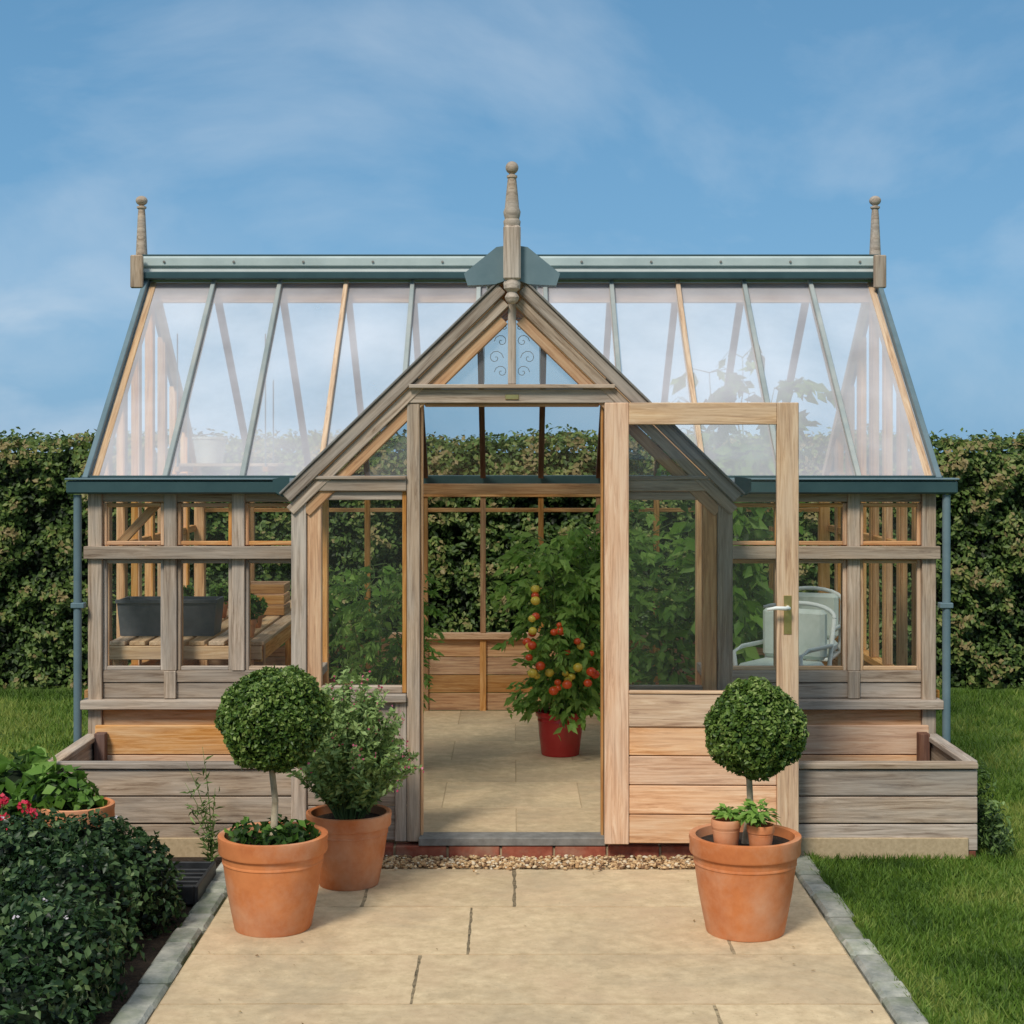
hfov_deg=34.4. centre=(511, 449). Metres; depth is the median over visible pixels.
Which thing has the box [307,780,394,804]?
porch apron boards
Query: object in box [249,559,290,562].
casement top
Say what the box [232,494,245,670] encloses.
wall post
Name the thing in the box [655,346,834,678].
tall climbing plant
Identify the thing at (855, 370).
verge flashing
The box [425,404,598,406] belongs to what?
door header lining
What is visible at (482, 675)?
back board batten
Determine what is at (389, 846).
base brick
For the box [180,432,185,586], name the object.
gable stud
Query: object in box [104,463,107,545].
gable stud
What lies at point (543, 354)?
back rafter
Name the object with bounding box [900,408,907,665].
gable stud
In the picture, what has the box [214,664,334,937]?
boxwood topiary
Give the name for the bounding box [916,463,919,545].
gable stud
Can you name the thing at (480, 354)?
back rafter
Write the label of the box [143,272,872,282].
ridge flashing
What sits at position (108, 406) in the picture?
verge flashing
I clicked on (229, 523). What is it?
casement stile
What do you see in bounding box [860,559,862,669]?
casement stile
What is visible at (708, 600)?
porch inner post
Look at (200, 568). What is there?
back corner post
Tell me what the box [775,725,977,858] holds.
wooden planter
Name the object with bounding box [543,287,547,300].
glazing bar
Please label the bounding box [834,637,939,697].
gable sill
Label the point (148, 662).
gable sill
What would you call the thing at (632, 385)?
barge drip
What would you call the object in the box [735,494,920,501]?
wall top rail
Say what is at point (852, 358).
verge rafter
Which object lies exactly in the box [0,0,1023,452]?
sky
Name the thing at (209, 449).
white bucket
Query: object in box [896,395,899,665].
gable stud batten
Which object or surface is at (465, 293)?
ridge beam
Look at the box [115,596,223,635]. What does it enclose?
plastic trough
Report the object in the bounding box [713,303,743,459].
back rafter
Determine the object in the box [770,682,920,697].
wall apron
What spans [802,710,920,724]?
wall boards
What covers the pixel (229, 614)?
casement stile
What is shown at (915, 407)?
verge flashing
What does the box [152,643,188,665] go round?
gable boards
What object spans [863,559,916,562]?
casement top
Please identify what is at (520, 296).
porch rafter
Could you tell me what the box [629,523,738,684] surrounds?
tall climbing plant
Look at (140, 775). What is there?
wooden planter
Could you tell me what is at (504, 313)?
porch rafter
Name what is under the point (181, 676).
wall bottom rail
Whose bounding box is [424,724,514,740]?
floor slab
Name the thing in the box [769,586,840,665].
garden chair
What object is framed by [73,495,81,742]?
downpipe
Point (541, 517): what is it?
back stud
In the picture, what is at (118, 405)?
verge rafter
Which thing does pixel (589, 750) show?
floor slab
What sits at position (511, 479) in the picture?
back eave gutter
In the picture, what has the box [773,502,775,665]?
wall stud
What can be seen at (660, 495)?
porch window top
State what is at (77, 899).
flower bed shrub
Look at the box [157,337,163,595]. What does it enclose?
gable stud
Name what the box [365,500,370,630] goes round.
back stud
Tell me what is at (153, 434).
gable stud batten
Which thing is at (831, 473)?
gable eave rail
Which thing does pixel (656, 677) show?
back board batten
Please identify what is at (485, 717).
floor slab
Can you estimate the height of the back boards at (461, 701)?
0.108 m
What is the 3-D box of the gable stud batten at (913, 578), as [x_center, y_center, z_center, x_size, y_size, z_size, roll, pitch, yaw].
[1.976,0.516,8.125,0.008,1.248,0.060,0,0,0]
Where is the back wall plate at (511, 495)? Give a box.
[424,494,599,496]
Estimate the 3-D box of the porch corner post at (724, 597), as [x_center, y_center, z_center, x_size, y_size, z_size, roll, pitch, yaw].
[0.893,0.887,6.955,0.063,1.505,0.070,0,0,0]
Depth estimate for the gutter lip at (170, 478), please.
7.69 m
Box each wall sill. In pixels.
[80,698,220,709]
[799,698,943,709]
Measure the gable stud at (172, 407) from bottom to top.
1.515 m
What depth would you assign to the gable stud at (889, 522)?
8.76 m
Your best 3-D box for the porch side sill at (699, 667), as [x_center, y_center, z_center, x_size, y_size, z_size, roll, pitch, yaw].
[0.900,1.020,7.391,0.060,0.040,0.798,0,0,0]
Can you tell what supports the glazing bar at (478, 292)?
attached to the rafter
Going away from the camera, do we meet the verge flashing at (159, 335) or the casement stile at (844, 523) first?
the casement stile at (844, 523)
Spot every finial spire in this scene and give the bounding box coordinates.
[136,196,147,254]
[503,161,520,225]
[869,196,880,254]
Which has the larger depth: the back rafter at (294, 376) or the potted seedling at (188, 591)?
the back rafter at (294, 376)
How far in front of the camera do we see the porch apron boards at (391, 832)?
6.93 m
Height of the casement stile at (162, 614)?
0.525 m
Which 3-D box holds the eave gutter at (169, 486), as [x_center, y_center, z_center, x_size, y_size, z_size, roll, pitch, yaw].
[-1.535,0.174,7.735,1.090,0.062,0.070,0,0,0]
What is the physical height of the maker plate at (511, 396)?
0.020 m
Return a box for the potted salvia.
[285,666,423,890]
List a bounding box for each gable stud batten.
[108,449,111,665]
[124,395,127,665]
[138,347,141,664]
[151,303,154,595]
[164,341,166,466]
[176,390,178,474]
[186,437,189,587]
[834,436,837,636]
[845,390,847,474]
[857,341,859,466]
[869,303,872,657]
[882,347,885,664]
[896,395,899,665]
[912,449,915,665]
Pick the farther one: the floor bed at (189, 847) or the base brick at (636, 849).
the floor bed at (189, 847)
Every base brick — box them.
[384,842,393,855]
[396,842,446,859]
[449,846,499,859]
[502,846,552,859]
[555,845,605,857]
[608,843,658,859]
[660,843,692,859]
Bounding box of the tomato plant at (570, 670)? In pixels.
[485,525,657,756]
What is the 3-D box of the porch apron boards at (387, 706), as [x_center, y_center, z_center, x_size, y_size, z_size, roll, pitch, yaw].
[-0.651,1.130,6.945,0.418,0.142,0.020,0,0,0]
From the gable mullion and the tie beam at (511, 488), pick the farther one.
the tie beam at (511, 488)
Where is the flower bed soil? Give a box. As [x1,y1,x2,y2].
[78,857,221,1023]
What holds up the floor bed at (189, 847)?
on the ground at (994, 740)
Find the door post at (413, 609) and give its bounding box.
[407,404,419,841]
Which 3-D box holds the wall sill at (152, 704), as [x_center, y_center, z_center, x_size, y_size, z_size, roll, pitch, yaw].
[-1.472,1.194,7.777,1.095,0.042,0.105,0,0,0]
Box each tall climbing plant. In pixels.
[280,563,401,684]
[555,500,679,707]
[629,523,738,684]
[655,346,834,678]
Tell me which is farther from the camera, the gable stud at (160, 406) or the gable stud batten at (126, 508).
the gable stud at (160, 406)
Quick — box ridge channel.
[143,268,872,271]
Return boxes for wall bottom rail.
[103,670,254,681]
[733,670,920,681]
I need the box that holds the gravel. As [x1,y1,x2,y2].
[382,854,694,872]
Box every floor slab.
[318,782,445,807]
[424,711,460,723]
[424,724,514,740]
[424,741,454,759]
[424,760,515,782]
[424,808,515,831]
[443,782,580,807]
[452,741,571,760]
[459,711,537,724]
[516,724,599,740]
[516,760,599,782]
[517,808,599,831]
[572,741,599,759]
[578,782,599,807]
[585,714,599,723]
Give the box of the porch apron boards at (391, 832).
[307,806,394,839]
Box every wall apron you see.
[103,682,238,697]
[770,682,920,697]
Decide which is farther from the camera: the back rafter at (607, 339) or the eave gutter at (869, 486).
the back rafter at (607, 339)
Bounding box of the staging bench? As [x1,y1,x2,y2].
[109,600,290,665]
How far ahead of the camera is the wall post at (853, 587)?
7.78 m
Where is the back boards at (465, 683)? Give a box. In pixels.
[381,675,694,691]
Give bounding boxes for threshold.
[419,832,604,845]
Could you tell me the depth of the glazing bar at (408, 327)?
8.73 m
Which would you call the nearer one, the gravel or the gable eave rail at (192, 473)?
the gravel
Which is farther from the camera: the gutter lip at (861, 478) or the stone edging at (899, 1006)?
the gutter lip at (861, 478)
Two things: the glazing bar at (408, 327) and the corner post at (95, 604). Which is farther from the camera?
the glazing bar at (408, 327)
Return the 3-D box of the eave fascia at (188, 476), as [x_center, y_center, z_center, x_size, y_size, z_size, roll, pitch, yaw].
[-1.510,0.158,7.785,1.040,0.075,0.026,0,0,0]
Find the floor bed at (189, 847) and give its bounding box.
[132,712,968,858]
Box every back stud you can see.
[251,502,254,580]
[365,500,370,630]
[424,497,427,630]
[480,497,485,632]
[538,497,543,631]
[596,497,599,544]
[653,500,658,617]
[769,502,772,589]
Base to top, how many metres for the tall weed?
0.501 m
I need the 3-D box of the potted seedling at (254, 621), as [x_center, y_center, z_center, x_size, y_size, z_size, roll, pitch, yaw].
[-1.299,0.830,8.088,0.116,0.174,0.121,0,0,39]
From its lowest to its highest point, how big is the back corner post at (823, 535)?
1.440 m
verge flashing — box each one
[82,280,150,477]
[150,281,193,471]
[830,281,872,471]
[875,288,941,477]
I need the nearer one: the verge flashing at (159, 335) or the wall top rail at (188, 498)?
the wall top rail at (188, 498)
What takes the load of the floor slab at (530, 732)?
on the floor bed at (189, 847)
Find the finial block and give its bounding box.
[503,225,520,279]
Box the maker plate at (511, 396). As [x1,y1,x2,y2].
[505,394,518,398]
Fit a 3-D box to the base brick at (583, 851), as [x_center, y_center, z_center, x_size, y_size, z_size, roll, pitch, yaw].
[0.286,1.697,6.933,0.212,0.086,0.075,0,0,0]
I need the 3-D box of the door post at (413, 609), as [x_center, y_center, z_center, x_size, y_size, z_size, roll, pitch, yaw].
[-0.413,0.723,6.952,0.054,1.834,0.075,0,0,0]
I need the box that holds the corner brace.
[112,502,162,545]
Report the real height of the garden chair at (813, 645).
0.823 m
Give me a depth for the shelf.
9.39 m
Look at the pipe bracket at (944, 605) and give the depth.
7.71 m
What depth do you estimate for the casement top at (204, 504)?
7.79 m
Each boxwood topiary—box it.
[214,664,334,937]
[689,676,808,941]
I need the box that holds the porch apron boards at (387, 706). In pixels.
[336,702,406,726]
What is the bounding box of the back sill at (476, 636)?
[330,632,745,639]
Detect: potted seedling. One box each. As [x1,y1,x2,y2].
[183,585,194,595]
[208,583,227,617]
[251,594,268,627]
[251,604,258,637]
[710,803,742,845]
[730,798,781,845]
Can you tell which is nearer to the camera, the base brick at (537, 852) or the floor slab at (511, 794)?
the base brick at (537, 852)
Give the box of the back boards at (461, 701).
[428,693,585,709]
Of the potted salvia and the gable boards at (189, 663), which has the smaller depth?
the potted salvia
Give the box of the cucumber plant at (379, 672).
[329,568,449,708]
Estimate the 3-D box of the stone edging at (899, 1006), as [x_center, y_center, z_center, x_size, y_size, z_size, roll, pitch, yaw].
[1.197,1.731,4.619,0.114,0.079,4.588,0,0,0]
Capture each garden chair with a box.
[733,601,836,665]
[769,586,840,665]
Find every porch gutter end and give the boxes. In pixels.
[273,476,288,496]
[735,476,750,496]
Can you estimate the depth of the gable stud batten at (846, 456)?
9.74 m
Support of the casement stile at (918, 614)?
attached to the wall
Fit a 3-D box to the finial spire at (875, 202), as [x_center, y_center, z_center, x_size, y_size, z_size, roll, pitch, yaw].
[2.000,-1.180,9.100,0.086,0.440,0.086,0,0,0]
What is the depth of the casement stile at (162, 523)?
7.79 m
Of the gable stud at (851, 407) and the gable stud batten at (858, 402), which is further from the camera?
the gable stud at (851, 407)
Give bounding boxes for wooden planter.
[47,725,290,837]
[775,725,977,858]
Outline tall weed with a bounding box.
[180,747,221,861]
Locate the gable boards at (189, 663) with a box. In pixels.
[183,660,194,665]
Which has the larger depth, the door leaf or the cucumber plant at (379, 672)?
the cucumber plant at (379, 672)
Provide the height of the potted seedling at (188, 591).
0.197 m
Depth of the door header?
6.91 m
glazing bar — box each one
[163,280,216,474]
[240,280,282,474]
[320,280,348,451]
[403,280,414,371]
[476,287,480,300]
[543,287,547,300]
[609,280,620,371]
[675,280,703,451]
[741,280,775,459]
[807,280,860,474]
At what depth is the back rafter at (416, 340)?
9.45 m
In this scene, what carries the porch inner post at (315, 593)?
on the porch sill at (396, 697)
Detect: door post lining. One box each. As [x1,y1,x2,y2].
[420,406,423,834]
[600,406,603,834]
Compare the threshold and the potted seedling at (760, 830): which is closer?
the potted seedling at (760, 830)
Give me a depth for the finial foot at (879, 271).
8.97 m
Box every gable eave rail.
[172,472,194,474]
[829,472,851,474]
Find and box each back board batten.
[364,641,370,684]
[424,640,427,710]
[480,640,485,710]
[653,640,659,681]
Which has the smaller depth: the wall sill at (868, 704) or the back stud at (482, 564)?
the wall sill at (868, 704)
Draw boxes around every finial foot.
[130,255,142,287]
[873,255,885,287]
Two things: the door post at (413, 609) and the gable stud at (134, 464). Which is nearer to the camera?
the door post at (413, 609)
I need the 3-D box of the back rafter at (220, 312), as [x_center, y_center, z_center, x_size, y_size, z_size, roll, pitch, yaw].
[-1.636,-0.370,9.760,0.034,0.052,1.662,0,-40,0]
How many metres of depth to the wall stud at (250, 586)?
7.87 m
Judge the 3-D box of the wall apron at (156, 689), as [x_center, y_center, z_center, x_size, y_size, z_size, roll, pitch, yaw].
[-1.427,1.134,7.806,1.005,0.072,0.028,0,0,0]
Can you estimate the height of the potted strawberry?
0.457 m
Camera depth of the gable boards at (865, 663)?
9.33 m
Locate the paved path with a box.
[147,869,893,1023]
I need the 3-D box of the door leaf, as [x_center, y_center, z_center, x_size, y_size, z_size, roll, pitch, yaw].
[0.784,0.718,6.845,0.800,1.828,0.154,0,0,1]
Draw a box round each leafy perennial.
[0,744,64,830]
[970,753,1014,860]
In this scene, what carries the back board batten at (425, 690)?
on the floor bed at (189, 847)
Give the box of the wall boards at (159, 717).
[103,710,219,724]
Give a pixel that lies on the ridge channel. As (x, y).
(467, 269)
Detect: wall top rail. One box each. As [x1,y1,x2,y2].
[103,494,288,501]
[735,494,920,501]
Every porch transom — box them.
[306,480,406,490]
[629,480,717,490]
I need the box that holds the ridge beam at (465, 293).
[155,283,868,302]
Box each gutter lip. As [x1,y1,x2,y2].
[64,478,293,479]
[730,478,959,479]
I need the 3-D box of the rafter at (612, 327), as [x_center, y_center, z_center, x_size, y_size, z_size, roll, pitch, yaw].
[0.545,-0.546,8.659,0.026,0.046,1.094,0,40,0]
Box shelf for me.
[174,334,284,471]
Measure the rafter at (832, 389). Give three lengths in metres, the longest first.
1.686 x 0.045 x 0.026 m
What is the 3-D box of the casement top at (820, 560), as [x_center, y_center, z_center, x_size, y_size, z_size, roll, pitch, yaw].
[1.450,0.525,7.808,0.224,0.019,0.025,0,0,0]
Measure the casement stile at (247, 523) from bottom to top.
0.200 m
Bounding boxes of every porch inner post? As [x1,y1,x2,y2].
[307,491,322,689]
[701,491,716,689]
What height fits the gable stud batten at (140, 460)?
1.782 m
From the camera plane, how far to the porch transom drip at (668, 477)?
6.89 m
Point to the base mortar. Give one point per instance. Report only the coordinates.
(447, 850)
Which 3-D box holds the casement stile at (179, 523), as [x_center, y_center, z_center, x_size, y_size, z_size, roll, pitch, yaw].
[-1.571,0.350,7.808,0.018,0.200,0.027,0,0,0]
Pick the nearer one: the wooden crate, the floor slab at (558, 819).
the floor slab at (558, 819)
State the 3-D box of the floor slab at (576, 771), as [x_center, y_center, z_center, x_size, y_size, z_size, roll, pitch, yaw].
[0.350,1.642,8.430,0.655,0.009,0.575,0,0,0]
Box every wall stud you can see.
[163,502,182,665]
[231,502,250,665]
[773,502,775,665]
[841,502,860,665]
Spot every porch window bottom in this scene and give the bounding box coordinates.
[321,685,401,692]
[629,685,702,689]
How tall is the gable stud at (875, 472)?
2.050 m
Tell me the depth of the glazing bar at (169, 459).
8.36 m
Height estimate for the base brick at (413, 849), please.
0.086 m
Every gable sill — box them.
[84,644,186,697]
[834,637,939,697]
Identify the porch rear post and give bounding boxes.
[323,500,328,684]
[695,500,700,684]
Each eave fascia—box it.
[81,475,296,477]
[727,475,942,477]
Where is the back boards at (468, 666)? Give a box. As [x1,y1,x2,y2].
[209,657,694,674]
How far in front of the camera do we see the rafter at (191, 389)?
8.39 m
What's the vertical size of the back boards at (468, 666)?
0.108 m
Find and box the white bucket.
[191,434,226,462]
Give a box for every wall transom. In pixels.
[83,546,290,558]
[733,546,940,558]
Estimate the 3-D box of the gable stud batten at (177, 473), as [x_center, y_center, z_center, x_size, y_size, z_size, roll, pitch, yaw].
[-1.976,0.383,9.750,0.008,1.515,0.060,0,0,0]
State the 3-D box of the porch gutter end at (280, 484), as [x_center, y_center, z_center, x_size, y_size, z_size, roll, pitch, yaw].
[-0.965,0.152,6.905,0.070,0.085,0.001,0,0,0]
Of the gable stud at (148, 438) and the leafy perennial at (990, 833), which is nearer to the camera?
the leafy perennial at (990, 833)
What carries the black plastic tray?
on the flower bed soil
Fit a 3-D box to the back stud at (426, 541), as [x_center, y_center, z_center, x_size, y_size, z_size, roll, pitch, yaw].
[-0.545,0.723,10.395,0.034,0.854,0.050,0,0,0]
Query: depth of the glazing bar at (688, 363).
8.52 m
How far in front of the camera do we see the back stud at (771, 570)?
10.37 m
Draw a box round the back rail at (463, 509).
[205,508,818,511]
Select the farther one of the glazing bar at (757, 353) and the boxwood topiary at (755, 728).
the glazing bar at (757, 353)
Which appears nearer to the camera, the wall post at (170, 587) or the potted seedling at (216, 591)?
the wall post at (170, 587)
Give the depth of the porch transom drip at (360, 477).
6.89 m
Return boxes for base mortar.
[393,844,660,859]
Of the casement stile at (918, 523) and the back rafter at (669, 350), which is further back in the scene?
the back rafter at (669, 350)
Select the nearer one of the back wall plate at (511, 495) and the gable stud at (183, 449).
the gable stud at (183, 449)
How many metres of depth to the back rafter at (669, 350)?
9.53 m
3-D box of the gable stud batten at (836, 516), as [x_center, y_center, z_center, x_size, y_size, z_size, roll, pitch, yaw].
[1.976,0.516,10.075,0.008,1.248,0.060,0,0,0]
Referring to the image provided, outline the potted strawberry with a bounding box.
[27,765,114,828]
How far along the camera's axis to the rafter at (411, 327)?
8.76 m
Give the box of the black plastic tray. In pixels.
[161,861,215,904]
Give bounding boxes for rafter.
[92,282,156,474]
[155,303,201,474]
[169,286,216,474]
[215,303,254,474]
[246,285,282,474]
[280,303,310,466]
[306,316,506,515]
[314,289,507,479]
[326,284,348,446]
[346,303,369,475]
[408,287,414,366]
[412,303,427,477]
[429,307,507,383]
[477,349,485,477]
[516,289,709,479]
[516,307,594,383]
[517,316,717,515]
[538,349,546,477]
[596,303,611,477]
[609,287,615,366]
[654,303,677,475]
[675,284,697,446]
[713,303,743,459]
[741,285,775,471]
[769,303,808,474]
[807,286,854,474]
[822,303,868,474]
[867,282,931,474]
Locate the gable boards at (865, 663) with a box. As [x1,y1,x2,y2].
[834,649,871,665]
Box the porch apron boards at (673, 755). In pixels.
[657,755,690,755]
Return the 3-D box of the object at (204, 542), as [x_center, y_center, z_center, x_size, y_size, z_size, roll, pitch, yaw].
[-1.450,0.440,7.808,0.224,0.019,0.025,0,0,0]
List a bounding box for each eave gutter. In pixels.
[66,480,275,493]
[330,475,688,483]
[748,480,957,493]
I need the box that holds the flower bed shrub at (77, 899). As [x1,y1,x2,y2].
[0,805,187,1023]
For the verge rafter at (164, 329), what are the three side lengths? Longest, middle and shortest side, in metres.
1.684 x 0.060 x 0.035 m
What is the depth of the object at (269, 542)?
7.79 m
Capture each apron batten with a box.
[164,671,175,698]
[395,703,406,840]
[848,671,859,698]
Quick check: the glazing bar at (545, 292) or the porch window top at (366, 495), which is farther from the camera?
the glazing bar at (545, 292)
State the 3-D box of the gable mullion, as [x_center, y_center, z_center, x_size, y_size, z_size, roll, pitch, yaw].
[0.000,-0.468,6.949,0.034,0.384,0.042,0,0,0]
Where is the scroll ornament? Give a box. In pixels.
[484,318,539,382]
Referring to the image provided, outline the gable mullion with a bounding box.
[508,304,515,383]
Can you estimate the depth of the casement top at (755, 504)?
7.79 m
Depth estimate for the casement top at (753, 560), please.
7.79 m
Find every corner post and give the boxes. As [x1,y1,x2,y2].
[88,494,104,733]
[194,502,205,665]
[291,487,307,821]
[717,487,732,689]
[818,502,829,665]
[919,494,935,733]
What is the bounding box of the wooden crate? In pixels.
[251,581,289,614]
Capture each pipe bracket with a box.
[71,602,85,607]
[938,602,952,607]
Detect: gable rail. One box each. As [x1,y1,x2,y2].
[128,525,195,545]
[828,525,911,545]
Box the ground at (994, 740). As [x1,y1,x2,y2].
[0,684,1023,1023]
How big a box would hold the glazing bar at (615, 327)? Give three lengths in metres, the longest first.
1.094 x 0.024 x 0.023 m
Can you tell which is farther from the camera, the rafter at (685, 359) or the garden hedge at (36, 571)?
the garden hedge at (36, 571)
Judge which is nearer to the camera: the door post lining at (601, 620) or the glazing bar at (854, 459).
the door post lining at (601, 620)
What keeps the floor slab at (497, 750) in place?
on the floor bed at (189, 847)
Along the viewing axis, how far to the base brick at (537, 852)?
6.89 m
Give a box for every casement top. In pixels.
[107,503,160,506]
[107,559,160,562]
[181,503,228,506]
[181,559,228,562]
[249,503,289,506]
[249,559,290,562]
[733,559,774,562]
[734,503,774,506]
[799,503,842,506]
[799,559,842,562]
[863,503,916,506]
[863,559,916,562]
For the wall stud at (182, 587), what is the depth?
7.85 m
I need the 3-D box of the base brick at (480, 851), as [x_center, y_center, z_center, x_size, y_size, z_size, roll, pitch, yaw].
[-0.158,1.697,6.933,0.212,0.086,0.075,0,0,0]
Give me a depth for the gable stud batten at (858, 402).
9.40 m
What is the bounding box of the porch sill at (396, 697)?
[330,692,406,702]
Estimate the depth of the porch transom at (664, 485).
6.91 m
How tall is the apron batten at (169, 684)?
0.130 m
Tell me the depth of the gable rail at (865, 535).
9.21 m
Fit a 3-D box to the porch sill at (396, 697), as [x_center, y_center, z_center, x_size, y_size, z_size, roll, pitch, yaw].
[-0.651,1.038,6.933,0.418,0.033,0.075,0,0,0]
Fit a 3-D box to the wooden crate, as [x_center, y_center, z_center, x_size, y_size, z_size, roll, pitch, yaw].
[-1.380,0.830,9.268,0.240,0.170,0.255,0,0,0]
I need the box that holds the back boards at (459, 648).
[224,640,764,656]
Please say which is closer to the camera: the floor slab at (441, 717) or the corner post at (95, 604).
the corner post at (95, 604)
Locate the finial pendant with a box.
[503,280,520,303]
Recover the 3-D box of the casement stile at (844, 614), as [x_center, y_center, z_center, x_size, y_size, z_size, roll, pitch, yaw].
[1.571,0.777,7.808,0.018,0.525,0.027,0,0,0]
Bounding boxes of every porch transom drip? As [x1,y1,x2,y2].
[314,476,406,478]
[629,476,709,478]
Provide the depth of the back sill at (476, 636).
10.35 m
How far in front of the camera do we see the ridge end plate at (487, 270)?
6.88 m
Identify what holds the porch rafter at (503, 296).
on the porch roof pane
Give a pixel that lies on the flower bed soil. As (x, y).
(140, 966)
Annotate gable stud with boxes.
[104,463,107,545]
[116,408,123,637]
[131,361,137,664]
[145,317,150,595]
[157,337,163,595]
[169,386,175,473]
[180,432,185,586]
[838,432,843,616]
[848,386,854,473]
[860,337,866,649]
[873,317,878,656]
[886,361,892,664]
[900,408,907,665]
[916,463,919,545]
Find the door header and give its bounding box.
[407,389,616,403]
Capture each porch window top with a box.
[327,491,401,499]
[629,491,696,499]
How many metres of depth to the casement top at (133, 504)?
7.79 m
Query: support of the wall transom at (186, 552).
attached to the wall
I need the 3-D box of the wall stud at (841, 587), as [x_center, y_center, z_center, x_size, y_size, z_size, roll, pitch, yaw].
[1.610,0.685,7.851,0.090,0.970,0.038,0,0,0]
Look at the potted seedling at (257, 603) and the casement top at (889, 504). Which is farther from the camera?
the potted seedling at (257, 603)
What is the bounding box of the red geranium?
[0,793,48,834]
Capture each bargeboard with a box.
[282,285,504,501]
[519,285,741,501]
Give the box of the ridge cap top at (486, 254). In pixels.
[142,254,877,255]
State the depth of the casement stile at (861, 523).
7.79 m
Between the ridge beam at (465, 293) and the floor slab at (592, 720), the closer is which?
the ridge beam at (465, 293)
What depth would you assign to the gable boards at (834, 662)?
10.19 m
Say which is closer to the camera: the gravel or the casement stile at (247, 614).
the gravel
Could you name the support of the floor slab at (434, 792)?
on the floor bed at (189, 847)
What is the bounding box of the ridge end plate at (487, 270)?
[464,246,559,286]
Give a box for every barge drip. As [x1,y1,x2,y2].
[279,283,497,493]
[526,283,744,493]
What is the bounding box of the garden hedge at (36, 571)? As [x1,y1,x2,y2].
[0,423,1023,689]
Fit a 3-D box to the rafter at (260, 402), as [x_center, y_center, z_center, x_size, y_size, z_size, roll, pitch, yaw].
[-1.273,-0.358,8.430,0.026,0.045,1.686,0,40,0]
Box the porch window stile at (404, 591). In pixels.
[402,491,406,692]
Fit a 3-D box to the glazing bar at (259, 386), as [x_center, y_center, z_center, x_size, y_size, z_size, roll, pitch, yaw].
[-1.273,-0.398,8.430,0.024,0.023,1.686,0,40,0]
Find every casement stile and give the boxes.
[103,503,107,544]
[103,559,107,669]
[161,503,163,544]
[161,559,163,669]
[177,503,181,544]
[177,559,181,669]
[228,503,231,544]
[228,559,231,669]
[245,503,249,544]
[245,559,249,669]
[774,503,775,544]
[774,559,775,669]
[842,503,846,544]
[842,559,846,669]
[860,503,862,544]
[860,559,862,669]
[916,503,920,544]
[916,559,920,669]
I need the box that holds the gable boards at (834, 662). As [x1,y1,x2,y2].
[832,659,837,665]
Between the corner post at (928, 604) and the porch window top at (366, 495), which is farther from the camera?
the corner post at (928, 604)
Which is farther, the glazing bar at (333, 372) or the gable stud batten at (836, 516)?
the gable stud batten at (836, 516)
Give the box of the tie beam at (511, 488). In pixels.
[402,484,599,493]
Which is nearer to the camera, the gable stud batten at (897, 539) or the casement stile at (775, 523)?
the casement stile at (775, 523)
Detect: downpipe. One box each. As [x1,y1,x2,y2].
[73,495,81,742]
[942,495,950,742]
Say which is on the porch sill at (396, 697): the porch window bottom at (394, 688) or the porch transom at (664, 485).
the porch window bottom at (394, 688)
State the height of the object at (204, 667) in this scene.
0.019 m
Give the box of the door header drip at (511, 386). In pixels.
[409,384,614,388]
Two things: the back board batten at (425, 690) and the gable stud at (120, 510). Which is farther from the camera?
the back board batten at (425, 690)
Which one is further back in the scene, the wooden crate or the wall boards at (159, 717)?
the wooden crate
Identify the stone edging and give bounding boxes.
[110,862,227,1023]
[795,856,928,1023]
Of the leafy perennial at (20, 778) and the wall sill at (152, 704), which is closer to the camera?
the leafy perennial at (20, 778)
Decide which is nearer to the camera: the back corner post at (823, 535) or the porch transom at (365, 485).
the porch transom at (365, 485)
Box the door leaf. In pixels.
[604,403,798,843]
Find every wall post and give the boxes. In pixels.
[164,494,178,670]
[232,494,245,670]
[845,494,859,670]
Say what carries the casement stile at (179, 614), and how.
attached to the wall
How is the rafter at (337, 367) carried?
on the wall
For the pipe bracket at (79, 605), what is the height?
0.025 m
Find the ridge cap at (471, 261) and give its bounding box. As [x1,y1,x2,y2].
[143,256,872,267]

